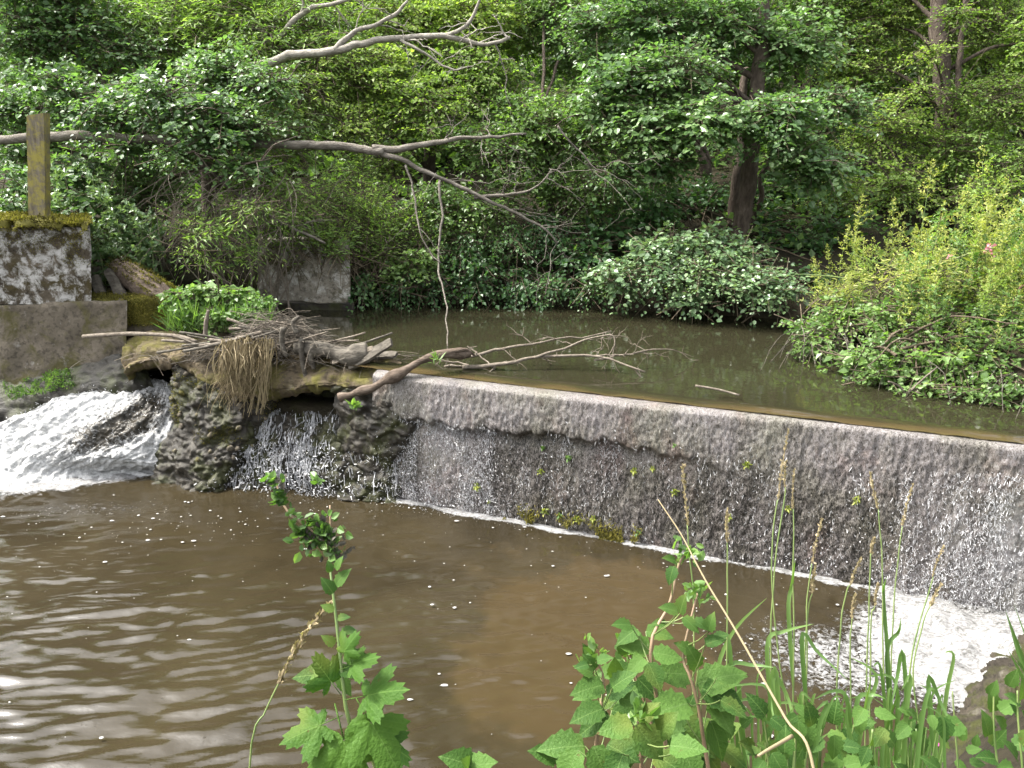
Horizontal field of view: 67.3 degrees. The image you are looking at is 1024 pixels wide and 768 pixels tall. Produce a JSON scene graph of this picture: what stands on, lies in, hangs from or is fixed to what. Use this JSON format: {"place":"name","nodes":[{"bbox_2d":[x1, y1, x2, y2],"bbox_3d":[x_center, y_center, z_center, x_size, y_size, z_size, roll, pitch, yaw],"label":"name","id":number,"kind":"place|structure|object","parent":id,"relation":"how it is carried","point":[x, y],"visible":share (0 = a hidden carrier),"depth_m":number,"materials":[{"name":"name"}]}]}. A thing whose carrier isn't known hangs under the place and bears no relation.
{"place":"outdoors","nodes":[
{"label":"outdoors","id":0,"kind":"place"},
{"bbox_2d":[0,0,1023,767],"bbox_3d":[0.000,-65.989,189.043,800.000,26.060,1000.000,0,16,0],"label":"ground","id":1,"kind":"structure","parent":0,"point":[310,404],"depth_m":10.12,"materials":[{"name":"plant"}]},
{"bbox_2d":[50,158,77,213],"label":"nettle","id":2,"kind":"object","parent":1,"relation":"on","point":[61,175],"visible":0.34,"depth_m":8.28,"materials":[{"name":"green plant"}]},
{"bbox_2d":[0,210,169,422],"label":"abutment wall","id":3,"kind":"structure","parent":1,"relation":"on","point":[54,307],"depth_m":7.82,"materials":[{"name":"concrete"}]},
{"bbox_2d":[26,113,50,216],"bbox_3d":[-4.723,-2.150,7.674,0.340,1.048,0.110,0,16,0],"label":"wooden post","id":4,"kind":"object","parent":3,"relation":"on","point":[38,156],"visible":0.93,"depth_m":7.63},
{"bbox_2d":[88,182,120,269],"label":"nettle","id":5,"kind":"object","parent":3,"relation":"on","point":[105,213],"visible":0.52,"depth_m":8.38,"materials":[{"name":"green plant"}]},
{"bbox_2d":[104,268,126,295],"bbox_3d":[-4.183,-1.040,8.136,0.385,0.379,0.120,13,21,37],"label":"broken plank","id":6,"kind":"object","parent":3,"relation":"on","point":[116,286],"visible":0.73,"depth_m":8.12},
{"bbox_2d":[105,253,176,295],"bbox_3d":[-3.920,-1.057,8.173,0.822,0.635,0.415,6,18,19],"label":"mossy log","id":7,"kind":"object","parent":3,"relation":"on","point":[133,277],"visible":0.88,"depth_m":8.07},
{"bbox_2d":[77,163,107,281],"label":"nettle","id":8,"kind":"object","parent":1,"relation":"on","point":[88,175],"visible":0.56,"depth_m":8.48,"materials":[{"name":"green plant"}]},
{"bbox_2d":[90,212,111,289],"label":"nettle","id":9,"kind":"object","parent":1,"relation":"on","point":[98,236],"visible":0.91,"depth_m":8.22,"materials":[{"name":"green plant"}]},
{"bbox_2d":[0,144,207,270],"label":"dark bank bush","id":10,"kind":"object","parent":1,"relation":"on","point":[73,176],"visible":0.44,"depth_m":8.64,"materials":[{"name":"green plant"}]},
{"bbox_2d":[85,185,130,259],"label":"nettle","id":11,"kind":"object","parent":1,"relation":"on","point":[105,195],"visible":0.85,"depth_m":8.24,"materials":[{"name":"green plant"}]},
{"bbox_2d":[95,158,141,236],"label":"nettle","id":12,"kind":"object","parent":1,"relation":"on","point":[122,188],"visible":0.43,"depth_m":8.71,"materials":[{"name":"green plant"}]},
{"bbox_2d":[120,207,155,263],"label":"nettle","id":13,"kind":"object","parent":1,"relation":"on","point":[137,228],"visible":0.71,"depth_m":8.29,"materials":[{"name":"green plant"}]},
{"bbox_2d":[128,214,163,274],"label":"nettle","id":14,"kind":"object","parent":1,"relation":"on","point":[155,242],"visible":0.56,"depth_m":8.36,"materials":[{"name":"green plant"}]},
{"bbox_2d":[121,200,174,323],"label":"nettle","id":15,"kind":"object","parent":1,"relation":"on","point":[161,231],"visible":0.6,"depth_m":8.45,"materials":[{"name":"green plant"}]},
{"bbox_2d":[96,157,205,268],"bbox_3d":[-4.239,-2.022,9.149,1.273,1.483,1.177,-4,17,-14],"label":"bush","id":16,"kind":"object","parent":1,"relation":"on","point":[137,182],"visible":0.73,"depth_m":8.96,"materials":[{"name":"green plant"}]},
{"bbox_2d":[0,0,312,232],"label":"alder tree","id":17,"kind":"object","parent":1,"relation":"on","point":[150,105],"visible":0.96,"depth_m":8.74,"materials":[{"name":"green plant"}]},
{"bbox_2d":[95,158,317,297],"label":"hanging twigs","id":18,"kind":"object","parent":17,"relation":"hanging from","point":[211,210],"visible":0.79,"depth_m":8.37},
{"bbox_2d":[250,0,521,120],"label":"leaning bough","id":19,"kind":"object","parent":17,"relation":"attached to","point":[340,46],"visible":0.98,"depth_m":9.18,"materials":[{"name":"wood"}]},
{"bbox_2d":[64,0,410,227],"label":"willow tree","id":20,"kind":"object","parent":1,"relation":"on","point":[177,26],"visible":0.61,"depth_m":9.89,"materials":[{"name":"green plant"}]},
{"bbox_2d":[226,0,350,61],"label":"leaning bough","id":21,"kind":"object","parent":20,"relation":"attached to","point":[303,12],"visible":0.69,"depth_m":9.74,"materials":[{"name":"wood"}]},
{"bbox_2d":[146,151,382,319],"bbox_3d":[-2.735,-1.424,8.925,2.659,2.472,1.924,-14,22,-39],"label":"drooping willow","id":22,"kind":"object","parent":1,"relation":"on","point":[251,206],"visible":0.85,"depth_m":8.59,"materials":[{"name":"green plant"}]},
{"bbox_2d":[121,330,416,502],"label":"broken slab","id":23,"kind":"structure","parent":1,"relation":"on","point":[201,444],"depth_m":7.22,"materials":[{"name":"stone"}]},
{"bbox_2d":[148,270,281,341],"bbox_3d":[-2.984,-0.517,7.841,1.269,1.261,0.865,-6,18,-21],"label":"bramble clump","id":24,"kind":"object","parent":23,"relation":"on","point":[203,292],"visible":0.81,"depth_m":7.69,"materials":[{"name":"green plant"}]},
{"bbox_2d":[149,294,284,335],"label":"grass","id":25,"kind":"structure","parent":23,"relation":"on","point":[180,313],"depth_m":7.59,"materials":[{"name":"green plant"}]},
{"bbox_2d":[197,335,278,420],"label":"hanging roots","id":26,"kind":"object","parent":23,"relation":"hanging from","point":[239,361],"visible":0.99,"depth_m":7.06,"materials":[{"name":"plant"}]},
{"bbox_2d":[69,307,442,379],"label":"driftwood twigs","id":27,"kind":"object","parent":23,"relation":"on","point":[289,346],"visible":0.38,"depth_m":7.21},
{"bbox_2d":[194,408,397,500],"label":"cascade","id":28,"kind":"object","parent":23,"relation":"on","point":[298,454],"visible":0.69,"depth_m":7.21,"materials":[{"name":"white liquid"}]},
{"bbox_2d":[279,316,369,376],"bbox_3d":[-1.710,-0.334,7.066,0.849,0.606,0.251,2,17,6],"label":"driftwood log","id":29,"kind":"object","parent":23,"relation":"on","point":[352,353],"visible":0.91,"depth_m":7.01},
{"bbox_2d":[348,338,392,369],"bbox_3d":[-1.285,-0.269,6.960,0.444,0.306,0.103,2,17,7],"label":"board","id":30,"kind":"object","parent":23,"relation":"on","point":[379,348],"visible":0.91,"depth_m":6.92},
{"bbox_2d":[337,347,474,401],"bbox_3d":[-0.925,-0.074,6.718,1.218,0.483,0.193,-2,17,-5],"label":"driftwood log","id":31,"kind":"object","parent":23,"relation":"on","point":[396,375],"visible":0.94,"depth_m":6.65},
{"bbox_2d":[249,600,332,767],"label":"grass stalk","id":32,"kind":"object","parent":1,"relation":"on","point":[298,644],"depth_m":1.00,"materials":[{"name":"plant"}]},
{"bbox_2d":[257,235,353,310],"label":"stone pier","id":33,"kind":"structure","parent":1,"relation":"on","point":[331,293],"depth_m":9.34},
{"bbox_2d":[259,470,411,767],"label":"lobed leaf plant","id":34,"kind":"object","parent":1,"relation":"on","point":[375,735],"visible":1,"depth_m":0.95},
{"bbox_2d":[258,133,456,303],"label":"bush","id":35,"kind":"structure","parent":1,"relation":"on","point":[383,224],"depth_m":9.38,"materials":[{"name":"green plant"}]},
{"bbox_2d":[231,0,502,167],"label":"background tree","id":36,"kind":"object","parent":1,"relation":"on","point":[408,139],"visible":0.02,"depth_m":13.62,"materials":[{"name":"green plant"}]},
{"bbox_2d":[305,0,564,224],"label":"maple tree","id":37,"kind":"object","parent":1,"relation":"on","point":[429,111],"visible":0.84,"depth_m":10.15,"materials":[{"name":"green plant"}]},
{"bbox_2d":[363,181,538,297],"bbox_3d":[-0.719,-1.889,9.879,2.531,1.416,1.374,-7,18,-22],"label":"leafy bank bush","id":38,"kind":"object","parent":1,"relation":"on","point":[476,212],"visible":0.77,"depth_m":9.55,"materials":[{"name":"green plant"}]},
{"bbox_2d":[438,746,497,767],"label":"leaf plant","id":39,"kind":"object","parent":1,"relation":"on","point":[463,757],"visible":1,"depth_m":0.82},
{"bbox_2d":[345,204,626,313],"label":"ivy bank","id":40,"kind":"structure","parent":1,"relation":"on","point":[479,282],"depth_m":9.49,"materials":[{"name":"green plant"}]},
{"bbox_2d":[0,473,1023,767],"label":"pool","id":41,"kind":"structure","parent":1,"relation":"on","point":[132,675],"depth_m":5.13,"materials":[{"name":"liquid"}]},
{"bbox_2d":[0,378,173,487],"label":"white water chute","id":42,"kind":"object","parent":41,"relation":"on","point":[27,435],"visible":0.68,"depth_m":7.46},
{"bbox_2d":[0,379,173,493],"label":"chute spray","id":43,"kind":"object","parent":42,"relation":"on","point":[84,431],"visible":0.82,"depth_m":7.46,"materials":[{"name":"white liquid"}]},
{"bbox_2d":[1,495,988,738],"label":"foam","id":44,"kind":"object","parent":41,"relation":"on","point":[101,737],"visible":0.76,"depth_m":5.67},
{"bbox_2d":[360,399,1023,625],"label":"spray","id":45,"kind":"object","parent":41,"relation":"on","point":[911,594],"visible":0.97,"depth_m":5.45,"materials":[{"name":"white liquid"}]},
{"bbox_2d":[0,0,1023,292],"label":"undergrowth","id":46,"kind":"object","parent":1,"relation":"on","point":[440,170],"visible":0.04,"depth_m":12.39,"materials":[{"name":"green plant"}]},
{"bbox_2d":[427,0,637,249],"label":"hazel tree","id":47,"kind":"object","parent":1,"relation":"on","point":[533,122],"visible":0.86,"depth_m":9.75,"materials":[{"name":"green plant"}]},
{"bbox_2d":[126,303,1023,443],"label":"pool","id":48,"kind":"structure","parent":1,"relation":"on","point":[727,353],"depth_m":7.00,"materials":[{"name":"liquid"}]},
{"bbox_2d":[0,105,665,345],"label":"fallen tree","id":49,"kind":"object","parent":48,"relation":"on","point":[383,151],"visible":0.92,"depth_m":8.58,"materials":[{"name":"wood"}]},
{"bbox_2d":[435,321,693,376],"bbox_3d":[0.435,-0.261,6.794,2.485,0.552,0.765,0,16,0],"label":"dead branch","id":50,"kind":"object","parent":48,"relation":"on","point":[515,361],"visible":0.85,"depth_m":6.77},
{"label":"driftwood stick","id":51,"kind":"object","parent":48,"relation":"on","visible":0},
{"bbox_2d":[82,332,197,342],"bbox_3d":[-3.639,-0.463,7.527,1.262,0.086,0.086,3,17,11],"label":"stick","id":52,"kind":"object","parent":51,"relation":"on","point":[98,335],"visible":0.89,"depth_m":7.54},
{"bbox_2d":[496,0,684,161],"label":"background tree","id":53,"kind":"object","parent":1,"relation":"on","point":[577,86],"visible":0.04,"depth_m":13.70,"materials":[{"name":"green plant"}]},
{"bbox_2d":[569,633,643,745],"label":"raspberry plant","id":54,"kind":"object","parent":1,"relation":"on","point":[590,716],"visible":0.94,"depth_m":1.25,"materials":[{"name":"green plant"}]},
{"bbox_2d":[528,691,708,767],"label":"raspberry plant","id":55,"kind":"object","parent":1,"relation":"on","point":[627,744],"visible":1,"depth_m":1.08,"materials":[{"name":"green plant"}]},
{"bbox_2d":[611,535,708,748],"bbox_3d":[0.249,0.649,1.343,0.170,0.750,0.262,0,16,0],"label":"raspberry plant","id":56,"kind":"object","parent":1,"relation":"on","point":[631,639],"visible":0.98,"depth_m":1.29,"materials":[{"name":"green plant"}]},
{"bbox_2d":[473,392,860,544],"bbox_3d":[2.235,1.043,5.843,7.350,1.580,0.545,7,18,21],"label":"moss","id":57,"kind":"object","parent":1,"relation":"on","point":[615,537],"visible":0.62,"depth_m":6.26,"materials":[{"name":"green plant"}]},
{"bbox_2d":[600,0,736,199],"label":"slender tree","id":58,"kind":"object","parent":1,"relation":"on","point":[706,167],"visible":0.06,"depth_m":11.50,"materials":[{"name":"green plant"}]},
{"bbox_2d":[594,633,746,767],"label":"raspberry plant","id":59,"kind":"object","parent":1,"relation":"on","point":[643,689],"visible":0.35,"depth_m":1.42,"materials":[{"name":"green plant"}]},
{"bbox_2d":[680,464,694,693],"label":"grass stalk","id":60,"kind":"object","parent":1,"relation":"on","point":[683,492],"depth_m":1.45,"materials":[{"name":"plant"}]},
{"bbox_2d":[576,217,823,330],"bbox_3d":[2.095,-1.047,8.882,2.754,1.717,1.470,6,18,20],"label":"overhanging bush","id":61,"kind":"object","parent":1,"relation":"on","point":[661,269],"visible":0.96,"depth_m":8.66,"materials":[{"name":"green plant"}]},
{"bbox_2d":[653,580,747,767],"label":"raspberry plant","id":62,"kind":"object","parent":1,"relation":"on","point":[715,683],"visible":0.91,"depth_m":1.34,"materials":[{"name":"green plant"}]},
{"bbox_2d":[516,168,888,297],"bbox_3d":[2.506,-2.037,10.228,4.914,1.609,3.672,0,16,0],"label":"dark bush","id":63,"kind":"object","parent":1,"relation":"on","point":[668,209],"visible":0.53,"depth_m":9.93,"materials":[{"name":"green plant"}]},
{"bbox_2d":[540,0,898,247],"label":"alder tree","id":64,"kind":"object","parent":1,"relation":"on","point":[751,120],"visible":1,"depth_m":9.17,"materials":[{"name":"green plant"}]},
{"bbox_2d":[724,507,730,767],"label":"grass stalk","id":65,"kind":"object","parent":1,"relation":"on","point":[726,526],"depth_m":1.60,"materials":[{"name":"plant"}]},
{"bbox_2d":[658,499,814,767],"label":"dry stalk","id":66,"kind":"object","parent":1,"relation":"on","point":[781,742],"visible":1,"depth_m":1.07,"materials":[{"name":"plant"}]},
{"bbox_2d":[725,692,791,767],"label":"leafy weed","id":67,"kind":"object","parent":1,"relation":"on","point":[759,708],"visible":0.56,"depth_m":1.45,"materials":[{"name":"green plant"}]},
{"bbox_2d":[770,460,786,670],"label":"grass stalk","id":68,"kind":"object","parent":1,"relation":"on","point":[784,468],"depth_m":1.72,"materials":[{"name":"plant"}]},
{"bbox_2d":[771,428,788,714],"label":"grass stalk","id":69,"kind":"object","parent":1,"relation":"on","point":[781,474],"depth_m":1.70,"materials":[{"name":"plant"}]},
{"bbox_2d":[763,699,819,767],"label":"leafy weed","id":70,"kind":"object","parent":1,"relation":"on","point":[784,756],"visible":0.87,"depth_m":1.21,"materials":[{"name":"green plant"}]},
{"bbox_2d":[791,468,795,711],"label":"grass stalk","id":71,"kind":"object","parent":1,"relation":"on","point":[792,497],"depth_m":1.70,"materials":[{"name":"plant"}]},
{"bbox_2d":[685,0,921,104],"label":"background tree","id":72,"kind":"object","parent":1,"relation":"on","point":[789,72],"visible":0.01,"depth_m":14.37,"materials":[{"name":"green plant"}]},
{"bbox_2d":[806,518,823,679],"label":"grass stalk","id":73,"kind":"object","parent":1,"relation":"on","point":[816,541],"depth_m":1.80,"materials":[{"name":"plant"}]},
{"bbox_2d":[722,0,920,159],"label":"grey trunk tree","id":74,"kind":"object","parent":1,"relation":"on","point":[846,27],"visible":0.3,"depth_m":11.45,"materials":[{"name":"green plant"}]},
{"bbox_2d":[699,562,957,767],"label":"grass tuft","id":75,"kind":"object","parent":1,"relation":"on","point":[774,681],"visible":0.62,"depth_m":1.61,"materials":[{"name":"green plant"}]},
{"bbox_2d":[784,698,881,767],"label":"leafy weed","id":76,"kind":"object","parent":1,"relation":"on","point":[846,757],"visible":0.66,"depth_m":1.47,"materials":[{"name":"green plant"}]},
{"bbox_2d":[836,556,862,729],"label":"grass stalk","id":77,"kind":"object","parent":1,"relation":"on","point":[855,570],"depth_m":1.75,"materials":[{"name":"plant"}]},
{"bbox_2d":[827,705,907,767],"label":"leafy weed","id":78,"kind":"object","parent":1,"relation":"on","point":[862,722],"visible":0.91,"depth_m":1.43,"materials":[{"name":"green plant"}]},
{"bbox_2d":[864,536,875,745],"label":"grass stalk","id":79,"kind":"object","parent":1,"relation":"on","point":[871,545],"depth_m":1.85,"materials":[{"name":"plant"}]},
{"bbox_2d":[869,471,884,683],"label":"grass stalk","id":80,"kind":"object","parent":1,"relation":"on","point":[872,487],"depth_m":1.80,"materials":[{"name":"plant"}]},
{"bbox_2d":[760,322,1023,417],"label":"trailing twigs","id":81,"kind":"object","parent":1,"relation":"on","point":[819,357],"visible":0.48,"depth_m":6.88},
{"bbox_2d":[774,286,1023,411],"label":"bank thicket","id":82,"kind":"object","parent":1,"relation":"on","point":[870,365],"visible":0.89,"depth_m":6.30,"materials":[{"name":"green plant"}]},
{"bbox_2d":[889,482,913,767],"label":"grass stalk","id":83,"kind":"object","parent":1,"relation":"on","point":[906,508],"depth_m":1.85,"materials":[{"name":"plant"}]},
{"bbox_2d":[785,0,1023,233],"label":"ash tree","id":84,"kind":"object","parent":1,"relation":"on","point":[952,151],"visible":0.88,"depth_m":10.65,"materials":[{"name":"green plant"}]},
{"bbox_2d":[795,237,1023,318],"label":"yellow thicket","id":85,"kind":"object","parent":1,"relation":"on","point":[878,285],"visible":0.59,"depth_m":6.98,"materials":[{"name":"green plant"}]},
{"bbox_2d":[894,252,926,354],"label":"tall herb","id":86,"kind":"object","parent":1,"relation":"on","point":[907,298],"visible":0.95,"depth_m":6.33,"materials":[{"name":"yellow plant"}]},
{"bbox_2d":[896,238,928,318],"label":"tall herb","id":87,"kind":"object","parent":1,"relation":"on","point":[912,288],"visible":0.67,"depth_m":6.60,"materials":[{"name":"green plant"}]},
{"bbox_2d":[825,2,1014,98],"bbox_3d":[8.443,-7.597,16.403,7.540,12.369,4.263,0,16,0],"label":"background tree","id":88,"kind":"object","parent":1,"relation":"on","point":[898,81],"visible":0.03,"depth_m":16.39,"materials":[{"name":"green plant"}]},
{"bbox_2d":[887,706,966,767],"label":"leafy weed","id":89,"kind":"object","parent":1,"relation":"on","point":[955,726],"visible":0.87,"depth_m":1.54,"materials":[{"name":"green plant"}]},
{"bbox_2d":[912,582,942,722],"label":"grass stalk","id":90,"kind":"object","parent":1,"relation":"on","point":[936,594],"depth_m":1.70,"materials":[{"name":"plant"}]},
{"bbox_2d":[909,158,947,257],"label":"tall herb","id":91,"kind":"object","parent":1,"relation":"on","point":[924,193],"visible":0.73,"depth_m":7.87,"materials":[{"name":"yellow plant"}]},
{"bbox_2d":[913,217,946,317],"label":"tall herb","id":92,"kind":"object","parent":1,"relation":"on","point":[930,239],"visible":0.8,"depth_m":6.31,"materials":[{"name":"green plant"}]},
{"bbox_2d":[917,233,951,335],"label":"tall herb","id":93,"kind":"object","parent":1,"relation":"on","point":[938,261],"visible":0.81,"depth_m":6.16,"materials":[{"name":"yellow plant"}]},
{"bbox_2d":[918,270,956,359],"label":"tall herb","id":94,"kind":"object","parent":1,"relation":"on","point":[940,322],"visible":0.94,"depth_m":6.09,"materials":[{"name":"green plant"}]},
{"bbox_2d":[912,200,962,304],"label":"tall herb","id":95,"kind":"object","parent":1,"relation":"on","point":[941,217],"visible":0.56,"depth_m":7.02,"materials":[{"name":"green plant"}]},
{"bbox_2d":[887,0,1023,147],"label":"background tree","id":96,"kind":"object","parent":1,"relation":"on","point":[970,63],"visible":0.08,"depth_m":13.97,"materials":[{"name":"green plant"}]},
{"bbox_2d":[938,691,985,767],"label":"bank plant","id":97,"kind":"object","parent":1,"relation":"on","point":[973,748],"visible":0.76,"depth_m":1.90,"materials":[{"name":"green plant"}]},
{"bbox_2d":[926,634,1023,767],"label":"bank rock","id":98,"kind":"object","parent":1,"relation":"on","point":[969,714],"visible":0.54,"depth_m":3.99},
{"bbox_2d":[961,237,1000,322],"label":"balsam plant","id":99,"kind":"object","parent":1,"relation":"on","point":[976,259],"visible":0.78,"depth_m":6.54,"materials":[{"name":"green plant"}]},
{"bbox_2d":[965,145,1006,288],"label":"tall herb","id":100,"kind":"object","parent":1,"relation":"on","point":[974,191],"visible":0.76,"depth_m":7.57,"materials":[{"name":"green plant"}]},
{"bbox_2d":[969,192,1004,297],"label":"tall herb","id":101,"kind":"object","parent":1,"relation":"on","point":[986,229],"visible":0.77,"depth_m":6.48,"materials":[{"name":"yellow plant"}]},
{"bbox_2d":[975,668,1023,767],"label":"bank plant","id":102,"kind":"object","parent":1,"relation":"on","point":[1003,706],"visible":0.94,"depth_m":1.60,"materials":[{"name":"green plant"}]},
{"bbox_2d":[977,207,1022,321],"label":"tall herb","id":103,"kind":"object","parent":1,"relation":"on","point":[1006,233],"visible":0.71,"depth_m":6.31,"materials":[{"name":"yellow plant"}]},
{"bbox_2d":[992,194,1023,306],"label":"tall herb","id":104,"kind":"object","parent":1,"relation":"on","point":[1021,201],"visible":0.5,"depth_m":6.49,"materials":[{"name":"green plant"}]},
{"bbox_2d":[997,662,1023,767],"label":"bank plant","id":105,"kind":"object","parent":1,"relation":"on","point":[1010,746],"visible":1,"depth_m":1.50,"materials":[{"name":"green plant"}]},
{"bbox_2d":[1001,289,1021,357],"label":"tall herb","id":106,"kind":"object","parent":1,"relation":"on","point":[1010,329],"visible":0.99,"depth_m":5.80,"materials":[{"name":"green plant"}]},
{"bbox_2d":[1005,608,1023,677],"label":"bank grass","id":107,"kind":"structure","parent":1,"relation":"on","point":[1019,652],"depth_m":3.83,"materials":[{"name":"green plant"}]},
{"bbox_2d":[372,369,1023,612],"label":"waterfall","id":108,"kind":"structure","parent":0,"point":[886,455],"depth_m":5.82,"materials":[{"name":"liquid"}]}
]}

